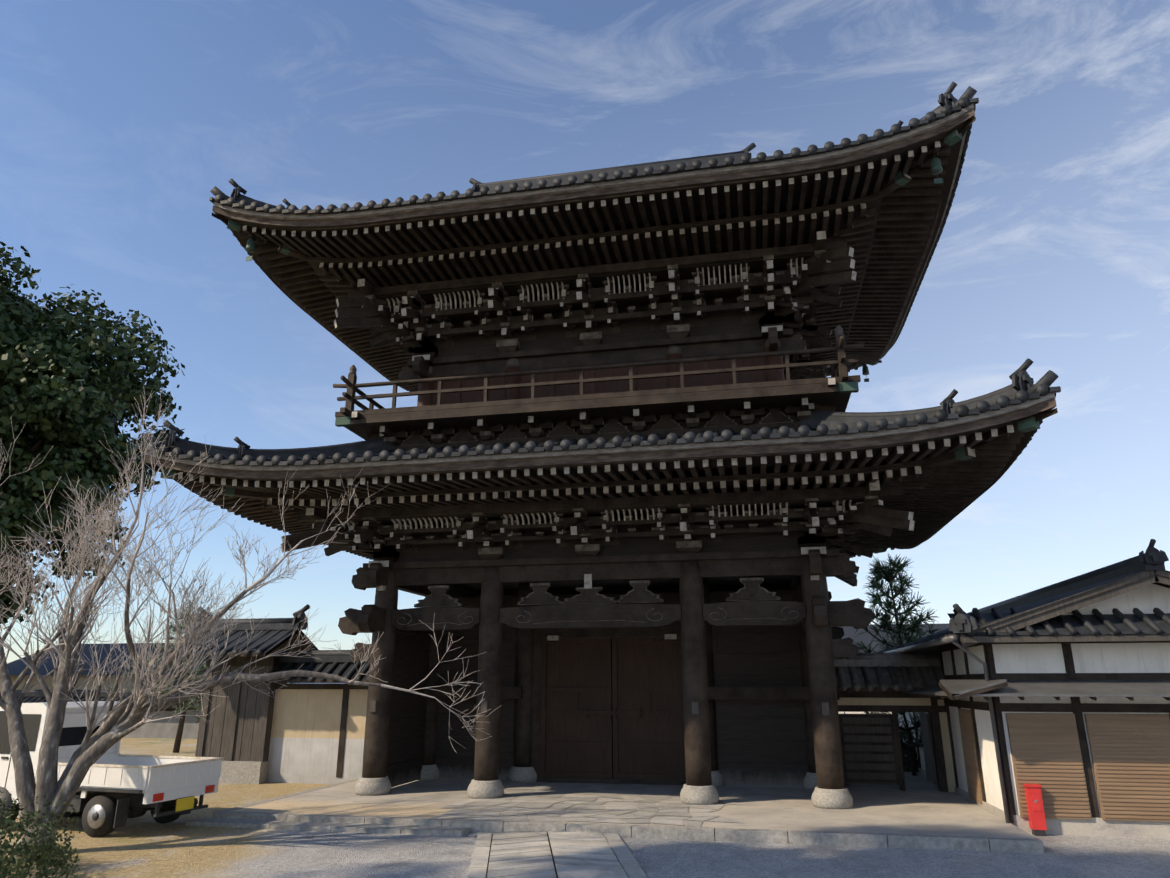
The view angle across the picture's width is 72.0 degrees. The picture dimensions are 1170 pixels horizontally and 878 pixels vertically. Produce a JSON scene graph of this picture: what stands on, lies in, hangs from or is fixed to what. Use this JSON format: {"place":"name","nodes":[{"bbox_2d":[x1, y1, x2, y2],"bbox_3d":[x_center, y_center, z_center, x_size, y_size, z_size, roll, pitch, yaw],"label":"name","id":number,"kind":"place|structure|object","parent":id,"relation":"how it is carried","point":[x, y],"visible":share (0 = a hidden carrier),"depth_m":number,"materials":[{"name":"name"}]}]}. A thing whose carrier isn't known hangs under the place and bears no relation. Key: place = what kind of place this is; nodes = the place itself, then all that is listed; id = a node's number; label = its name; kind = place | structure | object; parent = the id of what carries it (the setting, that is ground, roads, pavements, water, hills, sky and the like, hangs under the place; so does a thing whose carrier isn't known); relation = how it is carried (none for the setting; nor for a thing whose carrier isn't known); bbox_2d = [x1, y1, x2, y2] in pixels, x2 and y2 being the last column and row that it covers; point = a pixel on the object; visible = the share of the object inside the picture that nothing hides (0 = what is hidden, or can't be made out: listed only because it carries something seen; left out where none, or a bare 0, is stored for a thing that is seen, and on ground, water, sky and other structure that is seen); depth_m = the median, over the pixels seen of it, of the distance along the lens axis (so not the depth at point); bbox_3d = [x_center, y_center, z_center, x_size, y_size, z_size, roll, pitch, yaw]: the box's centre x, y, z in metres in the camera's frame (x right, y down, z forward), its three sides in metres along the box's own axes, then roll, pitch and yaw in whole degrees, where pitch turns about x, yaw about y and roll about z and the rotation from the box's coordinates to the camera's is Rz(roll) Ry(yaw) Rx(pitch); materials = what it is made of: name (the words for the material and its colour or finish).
{"place":"outdoors","nodes":[
{"label":"outdoors","id":0,"kind":"place"},
{"bbox_2d":[104,600,299,752],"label":"pine trees","id":1,"kind":"object","parent":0,"point":[177,743],"visible":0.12,"depth_m":25.39,"materials":[{"name":"green plant"}]},
{"bbox_2d":[467,831,647,877],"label":"stone path","id":2,"kind":"structure","parent":0,"point":[549,854],"depth_m":9.78,"materials":[{"name":"grey stone"}]},
{"bbox_2d":[0,738,1169,877],"bbox_3d":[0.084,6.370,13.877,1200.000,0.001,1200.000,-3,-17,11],"label":"ground","id":3,"kind":"structure","parent":0,"point":[146,845],"depth_m":10.09,"materials":[{"name":"beige soil"}]},
{"bbox_2d":[0,790,80,877],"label":"shrub","id":4,"kind":"object","parent":3,"relation":"on","point":[20,848],"visible":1,"depth_m":8.99,"materials":[{"name":"green plant"}]},
{"bbox_2d":[0,236,189,631],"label":"evergreen tree","id":5,"kind":"object","parent":3,"relation":"on","point":[69,399],"visible":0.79,"depth_m":36.91,"materials":[{"name":"green plant"}]},
{"bbox_2d":[0,701,223,836],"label":"kei truck","id":6,"kind":"object","parent":3,"relation":"on","point":[116,789],"visible":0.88,"depth_m":11.90,"materials":[{"name":"metal"}]},
{"bbox_2d":[162,604,317,783],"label":"outbuilding","id":7,"kind":"structure","parent":3,"relation":"on","point":[235,732],"depth_m":17.94,"materials":[{"name":"wood"}]},
{"bbox_2d":[0,386,499,857],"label":"cherry tree","id":8,"kind":"object","parent":3,"relation":"on","point":[117,725],"visible":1,"depth_m":10.83,"materials":[{"name":"grey plant"}]},
{"bbox_2d":[0,623,958,738],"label":"walls and roofs","id":9,"kind":"structure","parent":3,"relation":"on","point":[165,728],"depth_m":33.30,"materials":[{"name":"tile"}]},
{"bbox_2d":[260,650,955,791],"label":"wing walls","id":10,"kind":"structure","parent":3,"relation":"on","point":[317,733],"depth_m":15.88,"materials":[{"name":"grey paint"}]},
{"bbox_2d":[185,770,1043,852],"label":"stone platform","id":11,"kind":"structure","parent":3,"relation":"on","point":[921,812],"depth_m":12.35,"materials":[{"name":"stone"}]},
{"bbox_2d":[281,231,914,808],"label":"temple gate","id":12,"kind":"structure","parent":11,"relation":"on","point":[695,645],"depth_m":15.80,"materials":[{"name":"wood"}]},
{"bbox_2d":[209,82,978,391],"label":"upper roof","id":13,"kind":"structure","parent":12,"relation":"on","point":[879,201],"depth_m":15.27,"materials":[{"name":"tile"}]},
{"bbox_2d":[245,154,942,381],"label":"wind bells","id":14,"kind":"object","parent":13,"relation":"hanging from","point":[936,168],"visible":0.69,"depth_m":15.91,"materials":[{"name":"brown metal"}]},
{"bbox_2d":[139,358,1060,560],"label":"gate roof","id":15,"kind":"structure","parent":12,"relation":"on","point":[948,460],"depth_m":13.10,"materials":[{"name":"tile"}]},
{"bbox_2d":[1023,784,1046,835],"bbox_3d":[6.452,5.308,11.535,0.210,0.670,0.190,-3,-17,11],"label":"fire extinguisher box","id":16,"kind":"object","parent":11,"relation":"on","point":[1036,818],"visible":0.96,"depth_m":11.47,"materials":[{"name":"red paint"}]},
{"bbox_2d":[862,631,924,775],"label":"garden pine trees","id":17,"kind":"object","parent":3,"relation":"on","point":[906,733],"visible":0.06,"depth_m":17.79,"materials":[{"name":"green plant"}]},
{"bbox_2d":[852,554,941,652],"bbox_3d":[8.285,5.714,21.054,3.407,5.434,3.424,-3,-17,11],"label":"pine tree","id":18,"kind":"object","parent":3,"relation":"on","point":[879,571],"visible":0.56,"depth_m":21.35,"materials":[{"name":"green plant"}]},
{"bbox_2d":[904,740,918,772],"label":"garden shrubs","id":19,"kind":"object","parent":3,"relation":"on","point":[907,760],"visible":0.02,"depth_m":18.51,"materials":[{"name":"green plant"}]},
{"bbox_2d":[877,539,1169,838],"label":"house","id":20,"kind":"structure","parent":3,"relation":"on","point":[1059,692],"depth_m":11.83,"materials":[{"name":"white paint"}]},
{"bbox_2d":[0,0,1169,662],"label":"sky","id":21,"kind":"structure","parent":0,"point":[120,120],"materials":[{"name":"blue"}]}
]}

